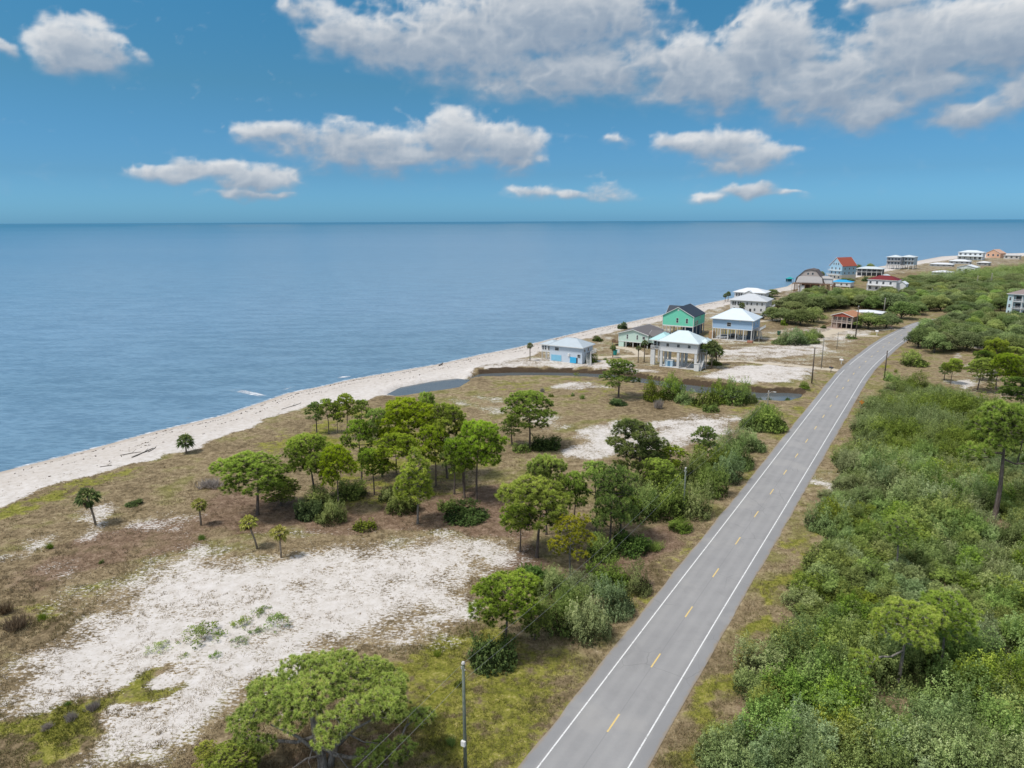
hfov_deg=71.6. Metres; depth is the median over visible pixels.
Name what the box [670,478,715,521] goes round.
shrub
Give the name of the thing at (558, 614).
shrub
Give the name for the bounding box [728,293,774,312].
beach house
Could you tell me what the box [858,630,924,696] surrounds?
scrub oak
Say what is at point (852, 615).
scrub oak
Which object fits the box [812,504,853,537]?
scrub oak
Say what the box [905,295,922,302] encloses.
live oak
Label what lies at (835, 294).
live oak
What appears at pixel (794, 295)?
live oak
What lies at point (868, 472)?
scrub oak
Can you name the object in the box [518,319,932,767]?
road
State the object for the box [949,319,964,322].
live oak
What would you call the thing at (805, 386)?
shrub
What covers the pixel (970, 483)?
scrub oak
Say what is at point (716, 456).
shrub
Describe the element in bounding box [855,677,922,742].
scrub oak
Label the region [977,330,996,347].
live oak
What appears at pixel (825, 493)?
scrub oak
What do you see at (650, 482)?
shrub
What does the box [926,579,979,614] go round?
scrub oak
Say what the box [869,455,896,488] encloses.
scrub oak
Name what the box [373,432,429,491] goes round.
pine tree
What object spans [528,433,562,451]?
shrub
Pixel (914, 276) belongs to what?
live oak
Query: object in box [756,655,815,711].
scrub oak
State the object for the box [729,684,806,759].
scrub oak
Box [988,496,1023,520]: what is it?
scrub oak
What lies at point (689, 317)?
stilt house
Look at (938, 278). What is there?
live oak
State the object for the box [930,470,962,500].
scrub oak
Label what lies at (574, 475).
pine tree
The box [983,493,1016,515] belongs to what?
scrub oak
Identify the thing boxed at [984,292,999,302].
live oak
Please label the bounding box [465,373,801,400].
creek
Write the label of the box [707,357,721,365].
shrub
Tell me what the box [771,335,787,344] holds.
shrub
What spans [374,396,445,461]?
pine tree
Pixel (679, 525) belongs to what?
shrub
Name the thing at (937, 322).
live oak
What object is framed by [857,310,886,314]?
roadside house
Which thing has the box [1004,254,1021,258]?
beach house
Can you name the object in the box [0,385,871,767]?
grass
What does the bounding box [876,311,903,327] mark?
live oak
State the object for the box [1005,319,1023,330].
live oak
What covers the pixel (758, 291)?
beach house
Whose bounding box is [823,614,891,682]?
scrub oak
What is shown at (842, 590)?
scrub oak
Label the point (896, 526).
pine tree
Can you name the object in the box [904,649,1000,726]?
scrub oak
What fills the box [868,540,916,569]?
scrub oak
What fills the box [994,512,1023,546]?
scrub oak
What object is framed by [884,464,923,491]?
scrub oak
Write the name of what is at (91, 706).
shrub
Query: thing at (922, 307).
live oak
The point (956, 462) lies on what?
scrub oak
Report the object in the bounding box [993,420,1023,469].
pine tree
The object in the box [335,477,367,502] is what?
shrub
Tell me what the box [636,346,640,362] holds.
palm tree
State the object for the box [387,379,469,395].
pond
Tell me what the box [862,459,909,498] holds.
scrub oak
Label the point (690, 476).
shrub
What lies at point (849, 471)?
scrub oak
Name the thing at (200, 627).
shrub
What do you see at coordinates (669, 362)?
storage shed
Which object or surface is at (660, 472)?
shrub
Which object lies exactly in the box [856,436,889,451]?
scrub oak
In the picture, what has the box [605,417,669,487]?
pine tree
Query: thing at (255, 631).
shrub
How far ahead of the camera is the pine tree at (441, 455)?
130.61 m
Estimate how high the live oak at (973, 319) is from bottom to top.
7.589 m
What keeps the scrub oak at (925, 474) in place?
on the ground at (764, 365)
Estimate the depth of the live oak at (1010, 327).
290.74 m
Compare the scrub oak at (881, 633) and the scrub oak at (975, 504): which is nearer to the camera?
the scrub oak at (881, 633)
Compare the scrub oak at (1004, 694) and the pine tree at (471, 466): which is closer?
the scrub oak at (1004, 694)
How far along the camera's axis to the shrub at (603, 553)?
106.44 m
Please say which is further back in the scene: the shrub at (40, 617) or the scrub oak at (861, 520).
the scrub oak at (861, 520)
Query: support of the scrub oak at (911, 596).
on the ground at (764, 365)
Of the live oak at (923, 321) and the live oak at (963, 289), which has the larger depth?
the live oak at (963, 289)
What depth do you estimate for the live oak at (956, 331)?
275.26 m
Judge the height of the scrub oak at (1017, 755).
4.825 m
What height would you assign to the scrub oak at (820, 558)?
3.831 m
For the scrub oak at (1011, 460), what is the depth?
138.00 m
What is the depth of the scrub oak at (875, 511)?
120.63 m
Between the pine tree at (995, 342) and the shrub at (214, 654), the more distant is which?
the pine tree at (995, 342)
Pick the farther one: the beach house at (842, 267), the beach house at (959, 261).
the beach house at (959, 261)
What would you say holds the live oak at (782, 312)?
on the ground at (764, 365)
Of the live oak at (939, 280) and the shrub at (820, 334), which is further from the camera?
the live oak at (939, 280)
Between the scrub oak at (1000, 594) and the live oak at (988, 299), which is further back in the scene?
the live oak at (988, 299)
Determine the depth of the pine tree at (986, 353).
220.21 m
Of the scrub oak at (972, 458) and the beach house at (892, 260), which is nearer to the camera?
the scrub oak at (972, 458)
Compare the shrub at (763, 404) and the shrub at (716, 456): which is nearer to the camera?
the shrub at (716, 456)
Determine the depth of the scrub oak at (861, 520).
115.00 m
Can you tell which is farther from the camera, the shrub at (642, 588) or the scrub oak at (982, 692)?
the shrub at (642, 588)
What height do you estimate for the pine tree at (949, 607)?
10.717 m
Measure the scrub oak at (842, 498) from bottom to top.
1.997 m
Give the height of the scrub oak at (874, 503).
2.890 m
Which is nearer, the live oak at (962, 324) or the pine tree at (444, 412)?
the pine tree at (444, 412)
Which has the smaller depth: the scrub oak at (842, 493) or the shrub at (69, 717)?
the shrub at (69, 717)
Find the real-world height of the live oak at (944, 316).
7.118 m
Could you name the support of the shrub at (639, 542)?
on the ground at (764, 365)
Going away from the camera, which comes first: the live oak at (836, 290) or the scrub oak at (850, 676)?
the scrub oak at (850, 676)
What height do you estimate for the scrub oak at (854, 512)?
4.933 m
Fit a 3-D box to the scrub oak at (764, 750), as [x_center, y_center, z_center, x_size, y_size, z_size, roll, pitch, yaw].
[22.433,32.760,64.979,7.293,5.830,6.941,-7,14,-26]
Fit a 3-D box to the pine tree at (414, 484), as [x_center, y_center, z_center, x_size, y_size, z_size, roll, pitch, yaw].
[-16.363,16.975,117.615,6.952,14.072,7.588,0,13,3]
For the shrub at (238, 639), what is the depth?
85.49 m
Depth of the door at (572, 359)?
247.08 m
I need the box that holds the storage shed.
[665,359,674,366]
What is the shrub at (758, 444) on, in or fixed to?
on the ground at (764, 365)
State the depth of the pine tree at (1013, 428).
116.37 m
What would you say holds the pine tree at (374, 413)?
on the ground at (764, 365)
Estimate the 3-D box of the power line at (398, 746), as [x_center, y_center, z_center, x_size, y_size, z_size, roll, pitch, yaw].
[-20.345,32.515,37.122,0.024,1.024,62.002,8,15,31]
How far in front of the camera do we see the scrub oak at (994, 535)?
110.41 m
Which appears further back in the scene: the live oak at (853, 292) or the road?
the live oak at (853, 292)
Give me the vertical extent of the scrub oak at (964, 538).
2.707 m
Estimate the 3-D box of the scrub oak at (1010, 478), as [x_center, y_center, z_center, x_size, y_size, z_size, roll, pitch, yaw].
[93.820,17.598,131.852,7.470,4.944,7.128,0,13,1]
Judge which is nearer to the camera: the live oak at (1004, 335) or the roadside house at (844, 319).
the live oak at (1004, 335)
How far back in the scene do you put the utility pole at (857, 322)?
305.26 m
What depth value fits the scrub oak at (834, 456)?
147.47 m
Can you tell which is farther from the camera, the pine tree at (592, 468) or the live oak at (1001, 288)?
the live oak at (1001, 288)
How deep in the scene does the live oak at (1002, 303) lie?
387.43 m
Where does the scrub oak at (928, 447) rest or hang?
on the ground at (764, 365)
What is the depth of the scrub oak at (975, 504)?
119.26 m
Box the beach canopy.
[786,277,793,281]
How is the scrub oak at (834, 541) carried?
on the ground at (764, 365)
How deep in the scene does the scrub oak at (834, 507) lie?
115.80 m
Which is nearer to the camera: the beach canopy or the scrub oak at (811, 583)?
the scrub oak at (811, 583)
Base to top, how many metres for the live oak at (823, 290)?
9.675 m
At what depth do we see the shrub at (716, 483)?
129.74 m
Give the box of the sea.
[0,219,1023,471]
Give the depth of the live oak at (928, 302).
388.86 m
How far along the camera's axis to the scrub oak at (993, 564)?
98.84 m
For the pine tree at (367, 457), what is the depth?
129.15 m
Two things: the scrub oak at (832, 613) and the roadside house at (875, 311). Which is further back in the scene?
the roadside house at (875, 311)
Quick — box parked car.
[717,334,728,338]
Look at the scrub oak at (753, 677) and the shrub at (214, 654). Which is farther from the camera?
the shrub at (214, 654)
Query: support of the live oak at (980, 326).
on the ground at (764, 365)
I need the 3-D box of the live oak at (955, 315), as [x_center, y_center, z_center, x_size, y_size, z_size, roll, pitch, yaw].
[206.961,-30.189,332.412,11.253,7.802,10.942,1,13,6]
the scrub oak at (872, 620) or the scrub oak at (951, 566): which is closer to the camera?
the scrub oak at (872, 620)
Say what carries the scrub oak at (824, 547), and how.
on the ground at (764, 365)
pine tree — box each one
[200,732,265,767]
[208,449,293,515]
[224,646,436,767]
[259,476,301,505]
[281,431,331,498]
[304,401,325,432]
[316,398,334,433]
[316,443,358,506]
[329,402,343,432]
[334,393,356,436]
[339,419,377,479]
[351,399,371,438]
[355,447,389,494]
[363,407,392,476]
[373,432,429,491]
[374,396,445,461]
[392,446,434,524]
[413,391,439,463]
[416,423,449,486]
[426,401,471,478]
[438,437,462,494]
[444,418,510,499]
[444,442,478,498]
[467,568,545,648]
[494,473,574,557]
[499,418,521,444]
[499,503,538,551]
[500,390,557,446]
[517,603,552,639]
[523,452,569,534]
[547,512,597,574]
[561,470,588,514]
[574,460,616,536]
[589,463,640,541]
[599,358,641,397]
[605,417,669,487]
[608,488,641,533]
[635,441,663,468]
[642,457,677,491]
[656,445,689,467]
[690,425,719,454]
[844,595,950,690]
[881,512,924,569]
[919,587,983,677]
[938,365,951,379]
[941,358,963,383]
[955,398,1023,519]
[962,357,1000,391]
[971,350,995,380]
[982,337,1009,374]
[986,362,1004,389]
[986,376,995,389]
[989,352,1023,395]
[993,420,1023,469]
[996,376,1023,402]
[998,346,1023,357]
[1011,354,1023,377]
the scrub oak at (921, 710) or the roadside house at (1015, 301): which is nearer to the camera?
the scrub oak at (921, 710)
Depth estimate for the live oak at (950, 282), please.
499.62 m
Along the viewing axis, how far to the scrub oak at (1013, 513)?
118.04 m
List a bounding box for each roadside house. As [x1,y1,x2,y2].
[822,310,862,329]
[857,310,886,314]
[1006,289,1023,313]
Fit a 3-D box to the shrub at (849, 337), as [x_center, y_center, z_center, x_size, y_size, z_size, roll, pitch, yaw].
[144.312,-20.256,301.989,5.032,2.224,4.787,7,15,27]
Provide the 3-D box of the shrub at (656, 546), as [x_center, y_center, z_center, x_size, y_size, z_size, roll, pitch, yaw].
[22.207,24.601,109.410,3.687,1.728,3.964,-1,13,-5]
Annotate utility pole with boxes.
[461,661,466,767]
[683,467,686,508]
[811,347,814,382]
[821,338,824,367]
[855,306,858,336]
[884,350,887,376]
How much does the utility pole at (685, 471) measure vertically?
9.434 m
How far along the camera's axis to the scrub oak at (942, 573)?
98.71 m
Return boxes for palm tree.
[72,487,102,525]
[176,432,195,452]
[190,497,207,525]
[239,514,258,548]
[269,524,289,557]
[527,342,532,360]
[610,345,616,357]
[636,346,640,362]
[641,339,648,361]
[700,341,714,365]
[703,340,720,368]
[710,346,724,359]
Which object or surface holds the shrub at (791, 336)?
on the ground at (764, 365)
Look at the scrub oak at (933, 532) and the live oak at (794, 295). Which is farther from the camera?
the live oak at (794, 295)
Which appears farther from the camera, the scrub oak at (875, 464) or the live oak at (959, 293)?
the live oak at (959, 293)
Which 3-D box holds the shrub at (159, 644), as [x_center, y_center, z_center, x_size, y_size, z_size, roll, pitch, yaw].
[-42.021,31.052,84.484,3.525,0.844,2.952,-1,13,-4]
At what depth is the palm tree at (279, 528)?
106.31 m
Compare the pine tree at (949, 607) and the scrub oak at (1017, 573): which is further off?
the scrub oak at (1017, 573)
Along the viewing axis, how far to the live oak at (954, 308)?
369.66 m
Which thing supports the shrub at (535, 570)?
on the ground at (764, 365)
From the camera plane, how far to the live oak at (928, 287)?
461.94 m
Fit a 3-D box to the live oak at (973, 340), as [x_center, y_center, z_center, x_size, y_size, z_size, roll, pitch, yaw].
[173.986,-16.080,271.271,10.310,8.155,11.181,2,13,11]
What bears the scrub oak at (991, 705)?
on the ground at (764, 365)
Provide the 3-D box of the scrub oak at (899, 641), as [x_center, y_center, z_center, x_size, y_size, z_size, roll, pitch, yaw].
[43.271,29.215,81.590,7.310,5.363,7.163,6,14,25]
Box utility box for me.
[694,363,699,370]
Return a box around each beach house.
[540,337,596,364]
[612,324,670,348]
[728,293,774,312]
[733,288,770,296]
[791,268,835,291]
[826,257,857,279]
[830,279,853,287]
[856,266,885,275]
[866,274,908,291]
[886,255,902,268]
[901,255,917,268]
[930,262,953,266]
[932,270,953,274]
[949,259,971,263]
[956,264,979,271]
[957,250,985,259]
[976,261,991,265]
[986,249,1005,257]
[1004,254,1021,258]
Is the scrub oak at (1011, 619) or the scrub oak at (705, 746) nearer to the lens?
the scrub oak at (705, 746)
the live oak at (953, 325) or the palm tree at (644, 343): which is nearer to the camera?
the palm tree at (644, 343)
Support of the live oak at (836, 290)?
on the ground at (764, 365)
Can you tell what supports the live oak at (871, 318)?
on the ground at (764, 365)
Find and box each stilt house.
[649,330,711,370]
[662,303,705,333]
[709,308,765,342]
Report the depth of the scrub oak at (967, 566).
99.15 m
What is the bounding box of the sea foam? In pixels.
[18,300,720,467]
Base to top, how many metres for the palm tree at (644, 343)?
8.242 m
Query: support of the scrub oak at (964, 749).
on the ground at (764, 365)
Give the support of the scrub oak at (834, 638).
on the ground at (764, 365)
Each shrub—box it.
[0,598,13,614]
[0,611,32,632]
[35,611,47,620]
[39,720,52,731]
[44,543,53,548]
[63,709,78,722]
[82,699,100,712]
[124,499,143,507]
[144,639,169,654]
[175,619,227,648]
[194,477,223,488]
[196,534,204,540]
[207,650,221,658]
[229,615,251,628]
[230,635,248,646]
[248,626,266,634]
[251,605,271,617]
[263,611,291,633]
[292,499,324,522]
[303,481,344,509]
[314,494,348,527]
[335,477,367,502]
[351,517,376,532]
[378,482,394,503]
[384,489,420,515]
[432,648,442,657]
[436,495,457,512]
[443,496,490,526]
[446,735,456,746]
[453,679,461,687]
[465,629,518,678]
[511,440,531,453]
[514,562,548,584]
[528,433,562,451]
[530,563,570,599]
[538,569,580,638]
[555,581,591,611]
[558,565,598,597]
[562,591,612,647]
[583,555,629,596]
[585,351,598,362]
[586,529,619,563]
[592,335,603,341]
[594,573,635,623]
[606,524,651,559]
[609,398,627,406]
[617,322,627,328]
[622,482,662,524]
[623,555,652,598]
[631,465,662,502]
[641,453,675,485]
[643,376,663,401]
[643,479,690,522]
[648,538,665,551]
[654,400,663,408]
[659,370,686,400]
[660,466,690,499]
[668,514,693,534]
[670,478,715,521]
[671,446,708,489]
[673,388,696,404]
[688,442,729,479]
[690,385,719,407]
[691,457,731,500]
[701,404,719,412]
[706,378,731,404]
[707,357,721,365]
[708,433,742,461]
[708,448,746,485]
[721,433,754,471]
[723,374,751,406]
[723,422,754,452]
[737,427,767,452]
[738,401,772,432]
[740,385,758,403]
[751,400,782,420]
[756,403,787,434]
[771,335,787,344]
[776,326,810,345]
[799,329,819,344]
[799,381,809,388]
[808,328,824,337]
[845,334,857,338]
[861,276,871,281]
[883,371,900,381]
[899,348,929,367]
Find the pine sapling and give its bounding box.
[191,739,220,767]
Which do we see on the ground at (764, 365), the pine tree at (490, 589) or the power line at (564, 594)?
the pine tree at (490, 589)
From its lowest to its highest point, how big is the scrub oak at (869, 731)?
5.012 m
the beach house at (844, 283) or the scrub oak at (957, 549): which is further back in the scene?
the beach house at (844, 283)
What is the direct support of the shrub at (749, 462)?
on the ground at (764, 365)
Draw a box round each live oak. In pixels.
[760,306,781,320]
[768,289,778,294]
[770,307,797,321]
[772,300,786,307]
[778,301,807,310]
[779,293,801,301]
[784,308,817,324]
[787,292,801,300]
[789,292,809,303]
[800,288,814,292]
[803,296,830,309]
[805,293,825,307]
[806,306,828,322]
[812,286,828,293]
[819,296,838,310]
[827,287,843,294]
[828,292,850,306]
[829,295,849,308]
[841,289,860,293]
[843,292,854,305]
[849,311,887,328]
[851,294,870,308]
[852,288,864,291]
[855,289,879,300]
[860,295,883,309]
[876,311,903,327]
[878,292,909,308]
[884,288,897,293]
[886,300,920,318]
[898,289,918,294]
[902,326,929,347]
[905,275,923,278]
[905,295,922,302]
[908,282,920,286]
[911,327,938,338]
[912,318,934,331]
[913,301,928,313]
[915,289,928,295]
[916,275,936,279]
[919,296,943,310]
[920,331,952,352]
[921,286,933,289]
[922,321,941,331]
[924,279,936,283]
[926,276,947,281]
[929,291,945,295]
[929,319,944,325]
[931,285,946,289]
[932,294,952,310]
[935,331,964,351]
[936,279,948,282]
[936,315,954,320]
[937,325,954,332]
[941,305,962,312]
[941,317,950,323]
[944,311,963,319]
[944,322,958,328]
[944,326,970,347]
[945,289,960,292]
[946,276,961,281]
[946,281,959,284]
[946,284,965,288]
[946,295,959,305]
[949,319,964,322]
[951,291,965,300]
[951,300,978,310]
[953,294,979,303]
[954,279,966,282]
[955,287,970,291]
[955,331,983,350]
[956,314,970,319]
[957,322,972,330]
[958,304,973,310]
[960,289,975,294]
[961,308,975,315]
[965,315,985,325]
[966,326,982,344]
[970,310,985,318]
[970,325,991,328]
[972,281,983,285]
[974,292,989,297]
[974,299,997,309]
[976,294,997,305]
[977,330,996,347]
[978,287,990,292]
[978,303,994,310]
[978,306,995,311]
[978,334,1001,348]
[979,276,990,280]
[979,314,994,324]
[980,282,991,286]
[983,320,1006,328]
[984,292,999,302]
[984,311,999,317]
[987,319,1005,331]
[987,328,999,333]
[992,297,1007,310]
[993,285,1004,290]
[993,315,1005,321]
[995,329,1005,335]
[997,336,1023,353]
[998,332,1021,339]
[1002,275,1017,279]
[1003,315,1019,327]
[1003,323,1022,332]
[1003,333,1023,346]
[1005,282,1022,289]
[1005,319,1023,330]
[1008,310,1023,314]
[1008,326,1023,334]
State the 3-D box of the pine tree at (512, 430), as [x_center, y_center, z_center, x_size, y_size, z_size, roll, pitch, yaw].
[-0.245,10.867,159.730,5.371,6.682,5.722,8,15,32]
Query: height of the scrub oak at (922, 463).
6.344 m
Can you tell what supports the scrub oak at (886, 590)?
on the ground at (764, 365)
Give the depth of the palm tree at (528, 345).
249.78 m
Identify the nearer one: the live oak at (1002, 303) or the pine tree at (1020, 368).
the pine tree at (1020, 368)
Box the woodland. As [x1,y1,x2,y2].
[917,263,1023,277]
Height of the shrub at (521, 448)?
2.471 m
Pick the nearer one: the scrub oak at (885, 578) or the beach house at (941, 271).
the scrub oak at (885, 578)
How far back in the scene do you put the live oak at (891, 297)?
388.51 m
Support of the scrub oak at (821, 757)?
on the ground at (764, 365)
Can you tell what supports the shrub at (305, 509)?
on the ground at (764, 365)
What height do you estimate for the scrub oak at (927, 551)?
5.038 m
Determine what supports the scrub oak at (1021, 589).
on the ground at (764, 365)
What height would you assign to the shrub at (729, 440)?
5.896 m
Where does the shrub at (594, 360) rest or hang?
on the ground at (764, 365)
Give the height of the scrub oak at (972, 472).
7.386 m
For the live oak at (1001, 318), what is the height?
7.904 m
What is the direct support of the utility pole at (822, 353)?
on the ground at (764, 365)
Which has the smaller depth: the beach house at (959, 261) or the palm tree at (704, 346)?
the palm tree at (704, 346)
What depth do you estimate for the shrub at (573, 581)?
96.00 m
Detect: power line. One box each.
[359,664,461,763]
[377,686,457,767]
[466,478,675,660]
[466,478,684,677]
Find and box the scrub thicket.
[839,369,1023,463]
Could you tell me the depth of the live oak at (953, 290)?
432.13 m
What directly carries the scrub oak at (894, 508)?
on the ground at (764, 365)
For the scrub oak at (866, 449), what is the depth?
144.18 m
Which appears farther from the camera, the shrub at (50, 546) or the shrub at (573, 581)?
the shrub at (50, 546)
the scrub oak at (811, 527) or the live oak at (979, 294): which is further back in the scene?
the live oak at (979, 294)
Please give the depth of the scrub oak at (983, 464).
140.58 m
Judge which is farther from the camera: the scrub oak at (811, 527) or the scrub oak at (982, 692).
the scrub oak at (811, 527)
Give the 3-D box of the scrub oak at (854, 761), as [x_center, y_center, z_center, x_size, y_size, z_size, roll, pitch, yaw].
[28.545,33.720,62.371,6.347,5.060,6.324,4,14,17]
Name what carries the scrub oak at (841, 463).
on the ground at (764, 365)
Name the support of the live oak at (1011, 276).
on the ground at (764, 365)
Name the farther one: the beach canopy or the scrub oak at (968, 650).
the beach canopy
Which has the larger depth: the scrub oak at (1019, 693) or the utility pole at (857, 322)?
the utility pole at (857, 322)
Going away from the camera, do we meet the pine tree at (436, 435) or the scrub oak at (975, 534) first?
the scrub oak at (975, 534)
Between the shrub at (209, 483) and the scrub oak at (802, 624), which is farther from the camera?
the shrub at (209, 483)
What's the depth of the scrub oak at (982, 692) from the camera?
70.54 m
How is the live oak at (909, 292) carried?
on the ground at (764, 365)
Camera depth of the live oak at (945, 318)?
316.29 m
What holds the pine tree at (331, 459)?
on the ground at (764, 365)
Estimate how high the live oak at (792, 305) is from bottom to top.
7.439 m
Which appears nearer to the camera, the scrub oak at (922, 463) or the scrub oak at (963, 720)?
the scrub oak at (963, 720)
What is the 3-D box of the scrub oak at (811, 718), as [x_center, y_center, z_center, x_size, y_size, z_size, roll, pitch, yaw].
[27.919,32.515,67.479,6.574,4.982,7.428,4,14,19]
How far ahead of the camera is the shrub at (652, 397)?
198.54 m
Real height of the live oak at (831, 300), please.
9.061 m
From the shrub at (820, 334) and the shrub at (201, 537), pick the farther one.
the shrub at (820, 334)
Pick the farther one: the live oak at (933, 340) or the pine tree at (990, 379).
the live oak at (933, 340)
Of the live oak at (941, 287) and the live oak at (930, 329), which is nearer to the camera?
the live oak at (930, 329)
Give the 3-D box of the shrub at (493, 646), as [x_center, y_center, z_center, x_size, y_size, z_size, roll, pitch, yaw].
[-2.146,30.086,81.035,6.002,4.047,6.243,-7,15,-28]
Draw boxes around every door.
[551,354,560,360]
[570,357,575,362]
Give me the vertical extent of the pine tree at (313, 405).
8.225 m
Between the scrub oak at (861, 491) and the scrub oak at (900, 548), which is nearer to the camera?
the scrub oak at (900, 548)
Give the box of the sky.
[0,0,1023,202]
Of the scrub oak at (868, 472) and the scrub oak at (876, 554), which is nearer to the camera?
the scrub oak at (876, 554)
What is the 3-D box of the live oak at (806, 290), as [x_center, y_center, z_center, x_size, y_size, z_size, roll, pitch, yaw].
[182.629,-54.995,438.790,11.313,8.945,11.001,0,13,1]
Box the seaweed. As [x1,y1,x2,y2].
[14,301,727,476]
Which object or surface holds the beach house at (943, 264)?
on the ground at (764, 365)
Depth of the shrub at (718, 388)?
196.69 m
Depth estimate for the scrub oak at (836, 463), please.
142.97 m
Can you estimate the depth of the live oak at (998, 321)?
306.62 m
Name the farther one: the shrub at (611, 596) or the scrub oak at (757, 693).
the shrub at (611, 596)
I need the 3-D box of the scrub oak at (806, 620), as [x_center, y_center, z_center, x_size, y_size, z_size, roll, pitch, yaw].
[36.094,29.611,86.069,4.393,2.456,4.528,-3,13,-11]
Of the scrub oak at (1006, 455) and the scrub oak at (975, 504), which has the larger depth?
the scrub oak at (1006, 455)
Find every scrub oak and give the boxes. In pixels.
[691,727,748,767]
[697,720,794,767]
[701,713,755,757]
[722,713,795,767]
[729,629,791,692]
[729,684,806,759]
[731,665,777,703]
[743,668,791,721]
[756,622,831,690]
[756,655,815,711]
[763,612,826,671]
[767,695,849,767]
[767,712,838,767]
[770,605,824,646]
[773,693,843,765]
[778,579,827,614]
[781,662,865,735]
[784,636,880,719]
[785,565,835,603]
[791,613,817,627]
[793,594,830,624]
[798,710,881,767]
[799,548,842,576]
[801,635,857,689]
[802,496,838,535]
[802,536,848,567]
[802,624,855,665]
[803,554,839,584]
[805,614,842,655]
[805,664,886,733]
[805,734,870,767]
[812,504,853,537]
[813,602,861,636]
[813,695,871,752]
[814,495,854,531]
[815,487,844,501]
[817,536,849,556]
[818,522,855,547]
[818,569,851,601]
[820,495,846,508]
[820,589,874,628]
[822,579,863,606]
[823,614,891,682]
[825,598,867,627]
[826,549,862,577]
[829,491,856,503]
[829,496,861,522]
[830,441,863,464]
[830,487,850,497]
[831,470,864,493]
[831,560,868,588]
[832,472,846,487]
[832,537,868,565]
[833,447,860,468]
[833,519,874,545]
[835,447,868,474]
[835,586,883,609]
[837,498,871,527]
[837,729,913,767]
[840,463,868,489]
[842,532,870,555]
[842,612,889,653]
[844,462,886,486]
[844,702,926,767]
[845,550,890,580]
[846,556,882,583]
[847,517,873,537]
[848,478,883,501]
[849,483,885,508]
[850,441,884,476]
[852,708,945,767]
[854,600,894,622]
[855,500,876,515]
[855,515,881,535]
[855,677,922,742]
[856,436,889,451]
[857,545,899,565]
[858,437,890,455]
[858,618,923,674]
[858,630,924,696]
[861,578,890,597]
[862,448,905,487]
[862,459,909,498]
[862,613,903,629]
[864,518,896,544]
[864,523,899,552]
[866,447,904,470]
[866,494,890,512]
[866,513,885,527]
[866,615,899,655]
[868,488,894,505]
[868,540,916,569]
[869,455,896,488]
[869,508,887,518]
[871,581,908,605]
[875,443,911,468]
[875,568,903,593]
[876,498,915,514]
[880,523,920,558]
[881,476,923,508]
[881,497,919,520]
[883,471,928,504]
[883,554,916,578]
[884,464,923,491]
[886,470,916,486]
[886,585,930,607]
[889,443,923,460]
[889,705,961,767]
[891,559,941,589]
[892,572,937,600]
[894,623,950,678]
[895,500,942,536]
[896,459,928,476]
[900,452,922,469]
[900,519,924,540]
[902,522,955,556]
[903,478,927,498]
[903,511,951,545]
[903,529,947,567]
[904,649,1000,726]
[905,449,937,463]
[907,460,941,489]
[907,475,947,505]
[907,682,983,744]
[908,438,938,458]
[909,461,945,483]
[909,491,944,510]
[909,493,941,521]
[912,455,940,473]
[914,556,942,571]
[915,545,957,576]
[916,703,1010,767]
[918,697,997,767]
[921,450,956,466]
[921,613,1010,692]
[922,560,958,586]
[924,456,955,476]
[925,514,963,542]
[926,498,963,540]
[926,536,963,559]
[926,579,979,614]
[927,486,973,531]
[929,461,963,488]
[930,470,957,504]
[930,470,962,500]
[932,619,1006,682]
[934,458,968,473]
[938,618,1009,669]
[940,500,989,539]
[940,583,967,596]
[942,719,1005,767]
[943,471,982,505]
[944,456,973,471]
[945,646,1023,708]
[947,474,988,504]
[948,541,981,562]
[948,584,991,614]
[949,550,986,582]
[949,683,1023,755]
[950,489,986,516]
[951,458,987,488]
[951,531,980,552]
[951,541,999,575]
[952,520,992,547]
[954,569,1003,597]
[956,450,984,466]
[959,473,997,505]
[959,504,984,520]
[959,710,1023,767]
[960,657,1023,733]
[961,462,977,474]
[961,465,994,496]
[961,480,1004,516]
[962,590,1001,622]
[963,462,996,476]
[966,564,1020,601]
[969,504,999,539]
[969,546,1011,579]
[969,607,1013,652]
[970,461,992,469]
[975,537,1006,561]
[975,577,1023,612]
[978,449,1007,469]
[978,520,1009,544]
[978,538,1020,569]
[978,680,1021,726]
[981,588,1022,621]
[982,473,1018,507]
[983,459,1014,477]
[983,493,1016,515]
[987,604,1021,625]
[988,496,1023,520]
[989,725,1023,767]
[990,447,1009,467]
[991,615,1023,651]
[993,572,1023,608]
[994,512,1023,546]
[994,541,1023,568]
[994,654,1023,693]
[995,685,1023,766]
[996,443,1023,460]
[996,558,1023,599]
[997,465,1023,493]
[997,514,1023,549]
[1001,610,1023,653]
[1003,462,1023,479]
[1004,487,1023,504]
[1005,473,1023,497]
[1005,507,1023,524]
[1006,454,1023,477]
[1007,545,1023,580]
[1007,637,1023,674]
[1007,653,1023,688]
[1008,498,1023,508]
[1009,449,1023,467]
[1011,507,1023,526]
[1011,532,1023,557]
[1011,684,1023,700]
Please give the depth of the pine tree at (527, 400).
154.24 m
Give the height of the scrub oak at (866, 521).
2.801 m
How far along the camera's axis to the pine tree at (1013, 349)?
226.49 m
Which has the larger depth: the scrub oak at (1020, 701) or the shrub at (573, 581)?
the shrub at (573, 581)
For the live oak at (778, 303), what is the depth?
398.28 m
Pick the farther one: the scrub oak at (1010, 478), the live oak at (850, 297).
the live oak at (850, 297)
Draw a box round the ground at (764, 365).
[0,253,1023,767]
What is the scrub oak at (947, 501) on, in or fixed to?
on the ground at (764, 365)
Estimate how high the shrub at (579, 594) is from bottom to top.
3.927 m
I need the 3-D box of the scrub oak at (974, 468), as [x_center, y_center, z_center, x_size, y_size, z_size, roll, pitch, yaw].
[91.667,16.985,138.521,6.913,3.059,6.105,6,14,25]
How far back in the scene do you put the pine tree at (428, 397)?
144.03 m

